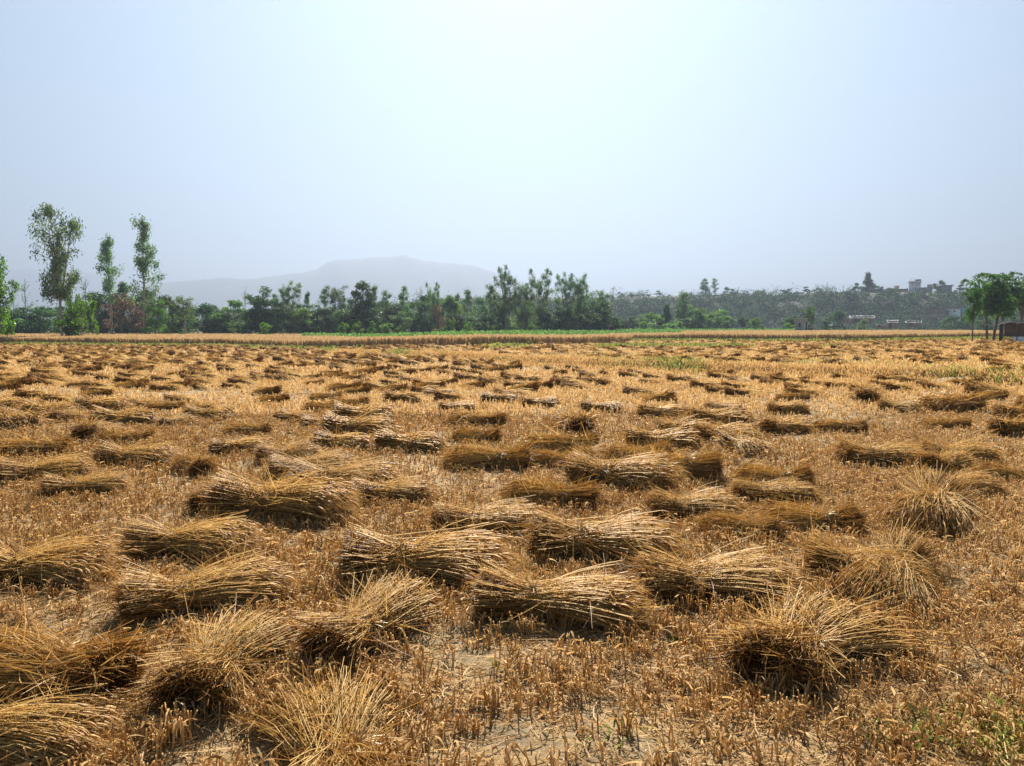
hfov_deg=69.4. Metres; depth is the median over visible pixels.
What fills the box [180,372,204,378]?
wheat sheaf
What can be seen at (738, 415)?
wheat sheaf
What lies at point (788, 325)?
tree
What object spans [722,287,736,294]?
tree
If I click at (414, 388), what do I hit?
wheat sheaf
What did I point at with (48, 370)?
wheat sheaf
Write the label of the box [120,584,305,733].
wheat sheaf
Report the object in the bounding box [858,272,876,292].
tree
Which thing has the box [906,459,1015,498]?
wheat sheaf
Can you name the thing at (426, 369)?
wheat sheaf
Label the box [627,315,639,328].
tree
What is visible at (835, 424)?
wheat sheaf
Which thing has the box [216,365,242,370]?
wheat sheaf
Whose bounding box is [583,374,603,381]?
wheat sheaf
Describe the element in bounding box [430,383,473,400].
wheat sheaf
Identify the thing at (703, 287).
tree
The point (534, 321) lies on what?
background wood
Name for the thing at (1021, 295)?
tree
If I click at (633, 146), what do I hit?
sky
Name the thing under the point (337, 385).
wheat sheaf
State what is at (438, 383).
wheat sheaf
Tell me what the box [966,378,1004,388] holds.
wheat sheaf
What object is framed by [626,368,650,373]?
wheat sheaf
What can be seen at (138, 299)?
tree
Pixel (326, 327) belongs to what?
tree
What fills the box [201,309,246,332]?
tree
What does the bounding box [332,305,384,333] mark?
tree
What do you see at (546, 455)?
wheat sheaf
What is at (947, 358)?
wheat sheaf
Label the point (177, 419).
wheat sheaf
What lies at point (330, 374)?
wheat sheaf
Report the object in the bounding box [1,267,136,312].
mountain
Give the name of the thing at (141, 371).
wheat sheaf
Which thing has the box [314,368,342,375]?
wheat sheaf
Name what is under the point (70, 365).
wheat sheaf
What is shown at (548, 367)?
wheat sheaf
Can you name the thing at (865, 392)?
wheat sheaf
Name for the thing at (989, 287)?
tree
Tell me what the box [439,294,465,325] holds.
tree
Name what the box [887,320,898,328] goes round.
shack
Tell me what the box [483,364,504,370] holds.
wheat sheaf
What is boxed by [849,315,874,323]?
shack
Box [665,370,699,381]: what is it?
wheat sheaf
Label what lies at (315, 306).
tree
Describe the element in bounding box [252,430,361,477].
wheat sheaf
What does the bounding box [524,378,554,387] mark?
wheat sheaf
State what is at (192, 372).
wheat sheaf
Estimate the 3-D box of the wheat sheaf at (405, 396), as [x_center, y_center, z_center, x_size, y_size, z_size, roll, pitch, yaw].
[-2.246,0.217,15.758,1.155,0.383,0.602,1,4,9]
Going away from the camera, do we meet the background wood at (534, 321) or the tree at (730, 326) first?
the background wood at (534, 321)
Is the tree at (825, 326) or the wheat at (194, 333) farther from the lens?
the tree at (825, 326)
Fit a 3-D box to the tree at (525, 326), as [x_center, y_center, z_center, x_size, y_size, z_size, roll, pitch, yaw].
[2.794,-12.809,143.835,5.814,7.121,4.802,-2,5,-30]
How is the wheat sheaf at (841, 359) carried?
on the ground
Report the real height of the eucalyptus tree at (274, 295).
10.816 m
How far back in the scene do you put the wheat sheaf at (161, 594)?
3.84 m
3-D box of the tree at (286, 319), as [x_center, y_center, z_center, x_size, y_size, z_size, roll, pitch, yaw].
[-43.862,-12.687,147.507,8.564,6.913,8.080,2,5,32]
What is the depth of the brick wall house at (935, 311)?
344.40 m
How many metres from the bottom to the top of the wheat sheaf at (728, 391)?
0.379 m
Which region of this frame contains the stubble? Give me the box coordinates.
[0,338,1023,765]
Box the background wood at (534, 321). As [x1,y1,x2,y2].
[0,304,614,332]
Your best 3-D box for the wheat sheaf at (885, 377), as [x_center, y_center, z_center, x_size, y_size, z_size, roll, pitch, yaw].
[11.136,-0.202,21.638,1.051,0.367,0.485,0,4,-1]
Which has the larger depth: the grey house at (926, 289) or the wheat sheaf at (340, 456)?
the grey house at (926, 289)
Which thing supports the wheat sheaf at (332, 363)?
on the ground
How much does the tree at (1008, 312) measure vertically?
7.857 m
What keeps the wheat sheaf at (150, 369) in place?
on the ground
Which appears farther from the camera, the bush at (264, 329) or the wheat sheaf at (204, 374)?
the bush at (264, 329)
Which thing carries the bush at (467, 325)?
on the ground
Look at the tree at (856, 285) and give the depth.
386.86 m
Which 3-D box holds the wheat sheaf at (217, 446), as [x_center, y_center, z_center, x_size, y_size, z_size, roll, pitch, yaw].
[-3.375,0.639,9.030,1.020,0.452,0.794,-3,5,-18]
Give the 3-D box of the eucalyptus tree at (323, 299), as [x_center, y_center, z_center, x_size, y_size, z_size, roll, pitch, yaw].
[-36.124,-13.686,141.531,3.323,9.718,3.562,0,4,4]
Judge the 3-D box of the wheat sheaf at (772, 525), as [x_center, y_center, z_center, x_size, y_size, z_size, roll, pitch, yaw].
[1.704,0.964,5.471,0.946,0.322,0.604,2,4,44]
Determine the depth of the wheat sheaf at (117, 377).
21.34 m
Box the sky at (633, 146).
[0,0,1023,296]
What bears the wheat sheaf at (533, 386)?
on the ground
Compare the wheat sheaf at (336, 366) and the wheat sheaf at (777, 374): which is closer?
the wheat sheaf at (777, 374)
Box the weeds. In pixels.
[0,336,1023,765]
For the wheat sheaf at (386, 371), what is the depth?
25.32 m
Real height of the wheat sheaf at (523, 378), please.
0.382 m
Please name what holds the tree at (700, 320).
on the ground
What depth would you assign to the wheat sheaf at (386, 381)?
20.89 m
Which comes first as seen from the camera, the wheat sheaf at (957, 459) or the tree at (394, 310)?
the wheat sheaf at (957, 459)
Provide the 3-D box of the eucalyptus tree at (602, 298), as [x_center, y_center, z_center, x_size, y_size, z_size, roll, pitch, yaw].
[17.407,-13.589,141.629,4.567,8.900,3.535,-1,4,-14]
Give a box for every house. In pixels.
[793,318,808,329]
[869,289,907,292]
[908,279,921,292]
[917,287,931,292]
[925,308,945,315]
[937,285,953,292]
[946,308,960,316]
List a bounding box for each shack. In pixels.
[842,317,848,322]
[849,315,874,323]
[876,324,885,328]
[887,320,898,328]
[905,321,921,326]
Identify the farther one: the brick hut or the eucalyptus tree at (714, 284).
the eucalyptus tree at (714, 284)
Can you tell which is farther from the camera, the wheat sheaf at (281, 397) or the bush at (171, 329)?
the bush at (171, 329)
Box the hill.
[47,292,1018,332]
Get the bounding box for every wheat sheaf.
[0,364,16,370]
[0,371,26,375]
[0,376,14,380]
[0,377,33,385]
[0,381,22,389]
[0,383,34,409]
[0,387,56,430]
[0,423,83,456]
[0,446,99,483]
[0,494,146,592]
[0,578,166,715]
[0,654,154,765]
[1,372,19,376]
[3,375,29,380]
[8,393,80,415]
[11,384,54,398]
[26,369,61,377]
[28,366,61,373]
[29,374,65,385]
[30,454,137,497]
[34,371,71,378]
[34,394,90,421]
[37,366,59,371]
[39,390,77,402]
[42,364,68,368]
[46,373,76,382]
[52,398,130,439]
[60,376,90,386]
[61,362,75,367]
[61,377,137,411]
[63,364,94,373]
[71,369,96,375]
[72,397,167,424]
[77,384,118,391]
[80,387,116,396]
[81,362,103,370]
[83,380,112,386]
[85,530,313,628]
[89,422,172,446]
[89,430,183,465]
[93,372,116,380]
[108,360,127,365]
[108,500,272,561]
[110,363,131,368]
[111,369,146,382]
[111,378,147,388]
[118,369,146,376]
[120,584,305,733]
[123,374,151,385]
[126,369,149,374]
[126,385,165,407]
[129,364,154,370]
[133,361,159,366]
[142,393,186,410]
[144,367,153,372]
[147,372,181,381]
[147,380,184,390]
[149,409,200,425]
[162,392,201,402]
[163,367,186,375]
[163,442,222,477]
[165,378,193,385]
[169,463,264,513]
[178,390,241,420]
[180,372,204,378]
[181,396,219,409]
[183,374,218,383]
[186,443,373,527]
[187,364,216,371]
[188,367,218,374]
[188,379,214,389]
[193,370,222,377]
[199,422,275,455]
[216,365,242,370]
[219,363,238,367]
[220,378,249,388]
[220,647,449,765]
[221,406,274,434]
[224,374,257,380]
[226,375,259,384]
[245,361,263,367]
[246,435,329,463]
[248,382,284,394]
[250,372,264,377]
[252,392,291,402]
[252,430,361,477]
[261,372,276,379]
[263,366,292,373]
[264,403,319,421]
[268,364,289,368]
[269,446,409,484]
[273,371,299,381]
[273,534,448,676]
[277,369,307,377]
[280,366,297,371]
[286,361,306,366]
[291,402,337,425]
[293,413,376,450]
[298,387,406,435]
[300,371,323,379]
[301,392,351,411]
[305,377,325,384]
[305,490,531,588]
[306,384,344,400]
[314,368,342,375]
[316,393,399,418]
[319,378,364,390]
[323,370,350,377]
[324,387,376,406]
[328,360,349,366]
[329,364,350,368]
[338,371,365,379]
[338,383,372,393]
[338,463,443,504]
[349,366,377,374]
[351,419,449,453]
[353,359,376,366]
[353,379,386,388]
[360,372,371,380]
[362,363,384,371]
[377,381,409,391]
[378,374,402,384]
[380,385,431,402]
[382,368,408,374]
[385,374,406,378]
[387,363,405,368]
[394,368,417,374]
[399,375,421,381]
[406,381,442,392]
[411,481,554,537]
[412,377,445,384]
[413,380,445,387]
[414,367,431,371]
[419,385,455,395]
[426,363,448,369]
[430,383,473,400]
[430,386,477,410]
[434,431,539,471]
[436,375,459,383]
[437,367,454,373]
[439,403,517,426]
[446,415,508,443]
[446,543,670,642]
[449,365,474,370]
[452,370,476,377]
[456,372,482,379]
[460,380,487,387]
[466,368,486,374]
[469,362,490,369]
[475,374,504,383]
[477,383,522,402]
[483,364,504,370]
[487,374,507,378]
[489,459,613,507]
[490,382,531,395]
[500,362,522,369]
[500,370,524,376]
[500,484,711,561]
[502,378,530,386]
[507,381,539,391]
[513,370,547,381]
[513,392,561,406]
[518,406,615,452]
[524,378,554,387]
[528,437,593,468]
[533,386,605,433]
[544,364,558,369]
[545,422,693,494]
[547,368,567,373]
[552,374,576,378]
[554,375,586,385]
[560,380,592,388]
[565,363,583,368]
[571,367,590,372]
[571,390,627,412]
[573,438,624,458]
[575,375,593,380]
[577,370,598,376]
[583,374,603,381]
[594,376,614,384]
[595,428,682,462]
[596,367,608,374]
[605,413,707,449]
[609,524,823,608]
[615,368,641,376]
[621,383,660,394]
[623,392,689,418]
[624,429,741,484]
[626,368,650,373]
[632,475,756,519]
[637,386,677,402]
[638,377,664,383]
[642,371,665,377]
[650,405,714,431]
[663,397,757,424]
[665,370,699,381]
[679,496,802,541]
[687,404,771,440]
[688,377,722,387]
[689,559,959,705]
[699,414,785,458]
[703,382,730,393]
[703,392,747,410]
[705,367,735,373]
[707,371,729,377]
[713,356,734,362]
[719,378,758,388]
[720,472,825,503]
[721,380,765,396]
[727,373,751,381]
[728,453,825,483]
[732,356,749,361]
[745,357,765,360]
[748,488,881,533]
[750,373,768,379]
[752,399,817,433]
[758,377,783,384]
[759,370,782,375]
[761,396,810,414]
[763,358,780,363]
[768,372,799,381]
[770,357,792,362]
[773,380,817,400]
[774,513,949,598]
[781,382,828,396]
[783,381,811,388]
[796,372,811,379]
[799,376,830,384]
[811,407,881,432]
[815,504,955,625]
[817,358,837,363]
[822,377,849,387]
[823,429,934,466]
[830,372,850,378]
[836,357,851,362]
[838,370,894,401]
[846,381,885,391]
[852,354,871,360]
[860,456,1001,542]
[863,370,900,378]
[868,376,894,383]
[868,391,928,413]
[873,370,902,380]
[879,380,918,389]
[898,373,933,383]
[905,433,983,471]
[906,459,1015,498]
[907,356,919,361]
[915,377,956,389]
[915,379,996,411]
[915,432,1006,464]
[918,406,983,430]
[920,355,941,363]
[933,354,956,361]
[945,377,982,382]
[949,378,968,385]
[954,355,966,360]
[962,381,1009,394]
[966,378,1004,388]
[966,444,1023,481]
[973,388,1012,399]
[975,400,1023,434]
[977,364,1014,372]
[979,353,993,361]
[986,390,1023,419]
[987,359,1017,366]
[992,356,1018,363]
[1009,390,1023,406]
[1014,394,1023,400]
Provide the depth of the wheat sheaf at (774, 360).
28.32 m
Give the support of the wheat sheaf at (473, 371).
on the ground
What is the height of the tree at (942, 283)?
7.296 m
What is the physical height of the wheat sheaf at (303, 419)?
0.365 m
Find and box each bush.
[256,322,272,334]
[338,322,348,333]
[350,321,364,333]
[367,320,375,333]
[379,323,392,333]
[393,325,402,332]
[449,318,455,330]
[461,321,471,330]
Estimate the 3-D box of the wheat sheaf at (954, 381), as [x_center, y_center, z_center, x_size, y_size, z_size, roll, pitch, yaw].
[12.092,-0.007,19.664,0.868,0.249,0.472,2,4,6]
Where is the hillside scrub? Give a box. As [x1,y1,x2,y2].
[390,282,1023,329]
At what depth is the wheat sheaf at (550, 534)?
4.80 m
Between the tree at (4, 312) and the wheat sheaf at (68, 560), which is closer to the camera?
the wheat sheaf at (68, 560)
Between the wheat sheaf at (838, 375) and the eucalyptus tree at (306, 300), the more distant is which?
the eucalyptus tree at (306, 300)
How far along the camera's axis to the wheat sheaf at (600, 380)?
20.55 m
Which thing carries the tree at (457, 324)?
on the ground
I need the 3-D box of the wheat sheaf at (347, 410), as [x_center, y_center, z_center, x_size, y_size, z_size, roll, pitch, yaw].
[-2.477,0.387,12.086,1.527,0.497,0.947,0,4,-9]
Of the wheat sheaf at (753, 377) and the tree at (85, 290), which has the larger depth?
the tree at (85, 290)
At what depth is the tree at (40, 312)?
136.10 m
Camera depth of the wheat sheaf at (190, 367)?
26.63 m
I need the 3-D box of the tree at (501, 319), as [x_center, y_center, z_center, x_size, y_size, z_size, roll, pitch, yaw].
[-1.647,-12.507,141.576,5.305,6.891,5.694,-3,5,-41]
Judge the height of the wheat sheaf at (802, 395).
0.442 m
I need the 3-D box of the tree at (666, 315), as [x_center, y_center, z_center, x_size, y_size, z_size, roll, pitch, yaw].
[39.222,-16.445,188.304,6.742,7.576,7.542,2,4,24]
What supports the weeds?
on the ground
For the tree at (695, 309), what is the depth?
208.34 m
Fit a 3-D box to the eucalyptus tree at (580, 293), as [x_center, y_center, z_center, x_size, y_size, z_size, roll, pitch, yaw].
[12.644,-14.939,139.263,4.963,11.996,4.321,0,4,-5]
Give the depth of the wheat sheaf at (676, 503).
5.84 m
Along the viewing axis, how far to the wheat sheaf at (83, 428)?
10.12 m
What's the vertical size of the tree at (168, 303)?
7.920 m
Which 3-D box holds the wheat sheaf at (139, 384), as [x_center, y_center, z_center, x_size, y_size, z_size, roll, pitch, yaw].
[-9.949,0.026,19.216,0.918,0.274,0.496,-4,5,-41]
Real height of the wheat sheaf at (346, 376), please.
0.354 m
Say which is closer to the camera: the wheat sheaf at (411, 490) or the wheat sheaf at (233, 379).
the wheat sheaf at (411, 490)
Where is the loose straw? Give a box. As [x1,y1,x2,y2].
[0,339,1023,765]
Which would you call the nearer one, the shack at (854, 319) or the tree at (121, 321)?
the tree at (121, 321)
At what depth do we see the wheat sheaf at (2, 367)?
28.40 m
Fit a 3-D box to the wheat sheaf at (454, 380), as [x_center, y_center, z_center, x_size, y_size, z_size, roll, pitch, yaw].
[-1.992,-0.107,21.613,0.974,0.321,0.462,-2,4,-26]
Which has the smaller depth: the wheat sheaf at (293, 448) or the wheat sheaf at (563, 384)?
the wheat sheaf at (293, 448)
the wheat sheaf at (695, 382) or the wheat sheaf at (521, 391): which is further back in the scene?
the wheat sheaf at (695, 382)
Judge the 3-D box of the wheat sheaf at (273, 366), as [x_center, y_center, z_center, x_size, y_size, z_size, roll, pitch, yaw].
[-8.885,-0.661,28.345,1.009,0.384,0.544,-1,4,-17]
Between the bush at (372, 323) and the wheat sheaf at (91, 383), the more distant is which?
the bush at (372, 323)
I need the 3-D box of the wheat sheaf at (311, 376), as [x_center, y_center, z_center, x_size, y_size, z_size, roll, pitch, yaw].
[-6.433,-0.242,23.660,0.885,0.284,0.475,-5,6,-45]
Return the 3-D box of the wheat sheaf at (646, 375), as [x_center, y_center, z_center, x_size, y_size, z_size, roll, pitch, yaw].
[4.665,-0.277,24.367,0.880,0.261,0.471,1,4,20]
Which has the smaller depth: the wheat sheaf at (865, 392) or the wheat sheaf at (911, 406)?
the wheat sheaf at (911, 406)
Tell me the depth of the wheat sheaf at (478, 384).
20.17 m
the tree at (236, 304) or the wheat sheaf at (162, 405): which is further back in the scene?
the tree at (236, 304)
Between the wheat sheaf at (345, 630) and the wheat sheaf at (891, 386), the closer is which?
the wheat sheaf at (345, 630)
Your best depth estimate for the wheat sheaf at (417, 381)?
20.53 m
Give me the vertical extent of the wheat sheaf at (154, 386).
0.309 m
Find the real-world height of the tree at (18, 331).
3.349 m
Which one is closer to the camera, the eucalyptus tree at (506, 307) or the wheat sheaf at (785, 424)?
the wheat sheaf at (785, 424)
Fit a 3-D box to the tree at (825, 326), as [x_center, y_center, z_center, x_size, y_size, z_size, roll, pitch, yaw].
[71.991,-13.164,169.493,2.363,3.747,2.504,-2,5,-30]
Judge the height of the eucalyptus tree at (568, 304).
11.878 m
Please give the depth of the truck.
230.08 m
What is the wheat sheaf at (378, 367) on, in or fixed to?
on the ground
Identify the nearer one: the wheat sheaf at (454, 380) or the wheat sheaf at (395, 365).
the wheat sheaf at (454, 380)
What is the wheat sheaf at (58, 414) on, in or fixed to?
on the ground
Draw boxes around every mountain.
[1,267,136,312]
[28,255,574,319]
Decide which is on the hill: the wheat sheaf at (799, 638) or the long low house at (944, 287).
the long low house at (944, 287)
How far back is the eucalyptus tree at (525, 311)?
138.91 m
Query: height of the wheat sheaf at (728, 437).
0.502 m
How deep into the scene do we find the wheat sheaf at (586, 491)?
6.18 m
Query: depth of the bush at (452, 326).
123.33 m
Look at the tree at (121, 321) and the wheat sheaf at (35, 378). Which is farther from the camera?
the tree at (121, 321)
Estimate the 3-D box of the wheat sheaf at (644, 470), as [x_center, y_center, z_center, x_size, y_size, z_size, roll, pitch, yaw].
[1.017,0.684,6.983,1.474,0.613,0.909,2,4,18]
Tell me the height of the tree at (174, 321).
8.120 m
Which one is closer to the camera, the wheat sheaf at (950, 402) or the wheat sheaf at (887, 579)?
the wheat sheaf at (887, 579)
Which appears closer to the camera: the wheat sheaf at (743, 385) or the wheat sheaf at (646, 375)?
the wheat sheaf at (743, 385)
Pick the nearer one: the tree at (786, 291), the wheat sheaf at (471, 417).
the wheat sheaf at (471, 417)
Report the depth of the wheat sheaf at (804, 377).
22.67 m
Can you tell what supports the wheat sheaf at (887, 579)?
on the ground
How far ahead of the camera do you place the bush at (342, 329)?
121.56 m
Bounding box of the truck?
[828,322,840,326]
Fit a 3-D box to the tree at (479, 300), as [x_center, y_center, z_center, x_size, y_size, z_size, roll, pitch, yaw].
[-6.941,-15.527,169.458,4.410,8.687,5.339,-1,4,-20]
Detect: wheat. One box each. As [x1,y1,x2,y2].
[0,329,1012,347]
[9,332,389,335]
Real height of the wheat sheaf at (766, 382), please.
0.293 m
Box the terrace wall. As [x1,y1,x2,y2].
[921,315,949,321]
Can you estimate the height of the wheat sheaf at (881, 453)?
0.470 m
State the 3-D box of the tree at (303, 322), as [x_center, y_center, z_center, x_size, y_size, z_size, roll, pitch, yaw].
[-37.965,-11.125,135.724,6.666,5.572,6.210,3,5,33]
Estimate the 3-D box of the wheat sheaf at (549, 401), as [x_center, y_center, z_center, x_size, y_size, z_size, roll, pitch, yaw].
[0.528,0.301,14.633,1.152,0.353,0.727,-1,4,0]
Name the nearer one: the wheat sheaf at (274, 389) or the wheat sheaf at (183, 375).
the wheat sheaf at (274, 389)
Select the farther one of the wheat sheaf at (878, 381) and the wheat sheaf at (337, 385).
the wheat sheaf at (878, 381)
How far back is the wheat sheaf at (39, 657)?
2.94 m
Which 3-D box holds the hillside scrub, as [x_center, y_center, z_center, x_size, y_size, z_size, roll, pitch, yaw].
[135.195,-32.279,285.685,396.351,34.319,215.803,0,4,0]
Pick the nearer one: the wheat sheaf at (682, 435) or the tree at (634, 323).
the wheat sheaf at (682, 435)
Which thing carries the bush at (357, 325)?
on the ground
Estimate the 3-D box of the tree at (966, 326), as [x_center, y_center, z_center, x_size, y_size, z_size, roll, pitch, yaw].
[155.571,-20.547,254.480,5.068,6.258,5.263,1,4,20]
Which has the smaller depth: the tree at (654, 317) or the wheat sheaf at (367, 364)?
the wheat sheaf at (367, 364)
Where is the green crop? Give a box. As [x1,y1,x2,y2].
[300,328,794,337]
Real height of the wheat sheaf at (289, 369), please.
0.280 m
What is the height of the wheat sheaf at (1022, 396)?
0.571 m
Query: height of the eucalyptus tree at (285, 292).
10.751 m
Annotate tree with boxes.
[0,254,21,334]
[0,305,67,332]
[0,309,52,333]
[2,319,28,333]
[18,279,34,309]
[25,202,85,335]
[48,300,99,332]
[51,318,83,335]
[63,293,99,335]
[67,291,121,332]
[78,280,89,332]
[93,234,124,333]
[99,293,134,333]
[107,281,130,322]
[112,288,167,332]
[119,302,148,333]
[125,213,166,333]
[132,298,158,333]
[140,300,170,333]
[147,295,182,332]
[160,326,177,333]
[163,297,174,329]
[169,295,197,333]
[173,302,230,332]
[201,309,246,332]
[206,312,234,332]
[221,299,245,332]
[238,286,281,332]
[239,307,275,333]
[250,310,298,333]
[270,294,279,313]
[274,280,303,329]
[277,303,306,331]
[286,307,322,333]
[300,308,336,332]
[302,290,314,319]
[309,303,335,329]
[316,286,330,323]
[325,285,347,331]
[328,309,349,332]
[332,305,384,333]
[341,298,365,319]
[346,280,380,329]
[370,284,382,323]
[372,301,389,322]
[377,304,412,331]
[379,289,393,323]
[388,311,412,332]
[392,310,432,329]
[398,283,410,332]
[405,295,445,332]
[412,289,427,313]
[424,280,444,323]
[429,303,448,330]
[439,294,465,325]
[439,313,463,331]
[454,293,462,309]
[458,287,477,328]
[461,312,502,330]
[472,296,489,322]
[483,283,496,325]
[491,300,515,330]
[492,264,520,329]
[510,281,533,329]
[513,300,538,330]
[527,268,554,327]
[536,312,562,329]
[550,310,578,329]
[553,272,579,316]
[562,311,606,330]
[568,273,591,326]
[579,301,623,330]
[582,290,601,316]
[595,289,613,321]
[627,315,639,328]
[635,314,650,328]
[639,312,671,328]
[655,304,674,328]
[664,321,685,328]
[674,291,693,328]
[674,304,712,328]
[675,318,691,328]
[689,310,707,328]
[699,278,710,294]
[705,309,731,328]
[710,278,718,294]
[721,319,735,328]
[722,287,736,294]
[734,316,754,328]
[746,317,765,328]
[779,289,792,294]
[783,323,796,329]
[784,316,796,328]
[800,307,814,322]
[802,287,810,293]
[809,306,815,323]
[820,318,830,329]
[827,310,847,329]
[835,291,864,299]
[851,283,861,291]
[856,319,868,329]
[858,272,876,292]
[874,286,883,292]
[882,288,899,293]
[930,280,950,292]
[938,316,962,329]
[955,285,966,292]
[959,315,971,329]
[960,278,986,340]
[965,273,1012,338]
[970,271,1023,338]
[974,317,994,329]
[977,272,1019,339]
[994,276,1023,320]
[1014,276,1021,320]
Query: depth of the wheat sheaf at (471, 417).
11.53 m
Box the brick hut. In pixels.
[999,320,1023,340]
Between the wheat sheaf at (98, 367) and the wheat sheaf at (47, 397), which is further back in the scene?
the wheat sheaf at (98, 367)
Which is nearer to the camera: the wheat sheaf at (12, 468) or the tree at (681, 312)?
the wheat sheaf at (12, 468)
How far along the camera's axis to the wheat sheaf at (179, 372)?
24.67 m
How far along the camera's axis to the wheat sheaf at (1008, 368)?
21.17 m
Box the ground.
[0,338,1023,765]
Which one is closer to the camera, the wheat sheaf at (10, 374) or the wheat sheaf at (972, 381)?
the wheat sheaf at (972, 381)
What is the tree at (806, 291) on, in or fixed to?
on the hill
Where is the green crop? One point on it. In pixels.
(558, 331)
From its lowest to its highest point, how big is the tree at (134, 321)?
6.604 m
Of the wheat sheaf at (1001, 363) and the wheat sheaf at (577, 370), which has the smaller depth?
the wheat sheaf at (1001, 363)
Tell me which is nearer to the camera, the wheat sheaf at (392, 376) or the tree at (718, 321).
the wheat sheaf at (392, 376)
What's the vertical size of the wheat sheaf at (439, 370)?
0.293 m
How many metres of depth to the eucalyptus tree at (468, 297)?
143.29 m
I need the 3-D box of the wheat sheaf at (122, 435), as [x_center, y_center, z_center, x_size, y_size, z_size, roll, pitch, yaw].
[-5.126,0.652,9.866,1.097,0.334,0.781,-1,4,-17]
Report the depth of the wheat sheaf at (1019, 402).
14.07 m
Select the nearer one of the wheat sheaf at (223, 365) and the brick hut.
the wheat sheaf at (223, 365)
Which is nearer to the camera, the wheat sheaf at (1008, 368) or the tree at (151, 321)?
the wheat sheaf at (1008, 368)
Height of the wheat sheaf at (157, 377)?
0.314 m
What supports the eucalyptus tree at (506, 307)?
on the ground
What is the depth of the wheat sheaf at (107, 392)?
16.92 m
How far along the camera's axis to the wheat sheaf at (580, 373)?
25.95 m
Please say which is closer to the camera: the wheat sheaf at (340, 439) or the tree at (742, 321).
the wheat sheaf at (340, 439)
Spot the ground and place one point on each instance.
(588, 712)
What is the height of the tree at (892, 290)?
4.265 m
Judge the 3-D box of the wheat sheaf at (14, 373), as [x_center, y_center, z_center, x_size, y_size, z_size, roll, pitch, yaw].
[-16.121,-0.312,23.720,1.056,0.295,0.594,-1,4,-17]
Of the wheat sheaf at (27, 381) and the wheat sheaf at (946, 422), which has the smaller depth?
the wheat sheaf at (946, 422)
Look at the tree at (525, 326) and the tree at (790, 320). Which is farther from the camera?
the tree at (790, 320)
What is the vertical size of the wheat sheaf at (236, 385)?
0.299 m
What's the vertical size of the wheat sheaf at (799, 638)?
0.503 m
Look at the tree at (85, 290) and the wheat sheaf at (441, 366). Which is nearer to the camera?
the wheat sheaf at (441, 366)
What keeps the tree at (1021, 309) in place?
on the ground
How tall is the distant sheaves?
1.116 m
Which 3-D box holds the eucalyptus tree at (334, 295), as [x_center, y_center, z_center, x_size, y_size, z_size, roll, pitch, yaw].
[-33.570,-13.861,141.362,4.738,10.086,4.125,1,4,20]
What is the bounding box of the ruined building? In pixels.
[620,321,629,328]
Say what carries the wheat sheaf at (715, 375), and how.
on the ground
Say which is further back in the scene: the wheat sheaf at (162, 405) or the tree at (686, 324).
the tree at (686, 324)
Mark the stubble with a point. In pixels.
(192, 438)
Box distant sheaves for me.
[0,338,1023,367]
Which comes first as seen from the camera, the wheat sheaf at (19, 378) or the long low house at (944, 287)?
the wheat sheaf at (19, 378)
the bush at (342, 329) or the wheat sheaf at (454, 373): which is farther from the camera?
the bush at (342, 329)
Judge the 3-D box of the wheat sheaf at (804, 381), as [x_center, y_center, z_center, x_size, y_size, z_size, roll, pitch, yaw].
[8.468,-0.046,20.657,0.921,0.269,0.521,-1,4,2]
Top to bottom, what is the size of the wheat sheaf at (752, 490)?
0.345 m
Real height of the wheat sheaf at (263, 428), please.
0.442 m
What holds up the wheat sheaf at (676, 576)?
on the ground
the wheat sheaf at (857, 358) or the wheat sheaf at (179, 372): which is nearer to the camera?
the wheat sheaf at (179, 372)
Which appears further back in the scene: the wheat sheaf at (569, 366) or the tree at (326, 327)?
the tree at (326, 327)
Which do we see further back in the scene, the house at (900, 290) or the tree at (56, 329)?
the house at (900, 290)
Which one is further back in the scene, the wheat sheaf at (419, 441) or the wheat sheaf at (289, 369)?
the wheat sheaf at (289, 369)
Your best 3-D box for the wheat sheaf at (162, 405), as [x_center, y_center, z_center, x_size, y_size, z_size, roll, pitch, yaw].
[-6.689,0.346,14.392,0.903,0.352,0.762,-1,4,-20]
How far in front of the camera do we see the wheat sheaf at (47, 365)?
29.49 m
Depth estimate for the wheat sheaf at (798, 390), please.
16.45 m
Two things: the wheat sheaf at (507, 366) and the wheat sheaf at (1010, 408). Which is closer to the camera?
the wheat sheaf at (1010, 408)
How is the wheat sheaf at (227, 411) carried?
on the ground
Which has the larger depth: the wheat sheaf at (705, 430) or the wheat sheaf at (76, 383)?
the wheat sheaf at (76, 383)
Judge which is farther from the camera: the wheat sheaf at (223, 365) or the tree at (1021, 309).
the tree at (1021, 309)
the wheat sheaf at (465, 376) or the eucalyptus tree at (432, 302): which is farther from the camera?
the eucalyptus tree at (432, 302)
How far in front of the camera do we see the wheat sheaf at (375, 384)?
19.33 m
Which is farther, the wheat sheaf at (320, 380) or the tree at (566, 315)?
the tree at (566, 315)
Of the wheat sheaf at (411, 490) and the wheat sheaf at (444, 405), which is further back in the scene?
the wheat sheaf at (444, 405)
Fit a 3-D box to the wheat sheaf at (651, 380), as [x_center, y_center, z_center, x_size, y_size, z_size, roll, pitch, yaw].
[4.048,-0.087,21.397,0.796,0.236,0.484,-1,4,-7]
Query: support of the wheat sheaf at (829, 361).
on the ground
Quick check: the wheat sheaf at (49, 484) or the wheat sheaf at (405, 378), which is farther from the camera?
the wheat sheaf at (405, 378)

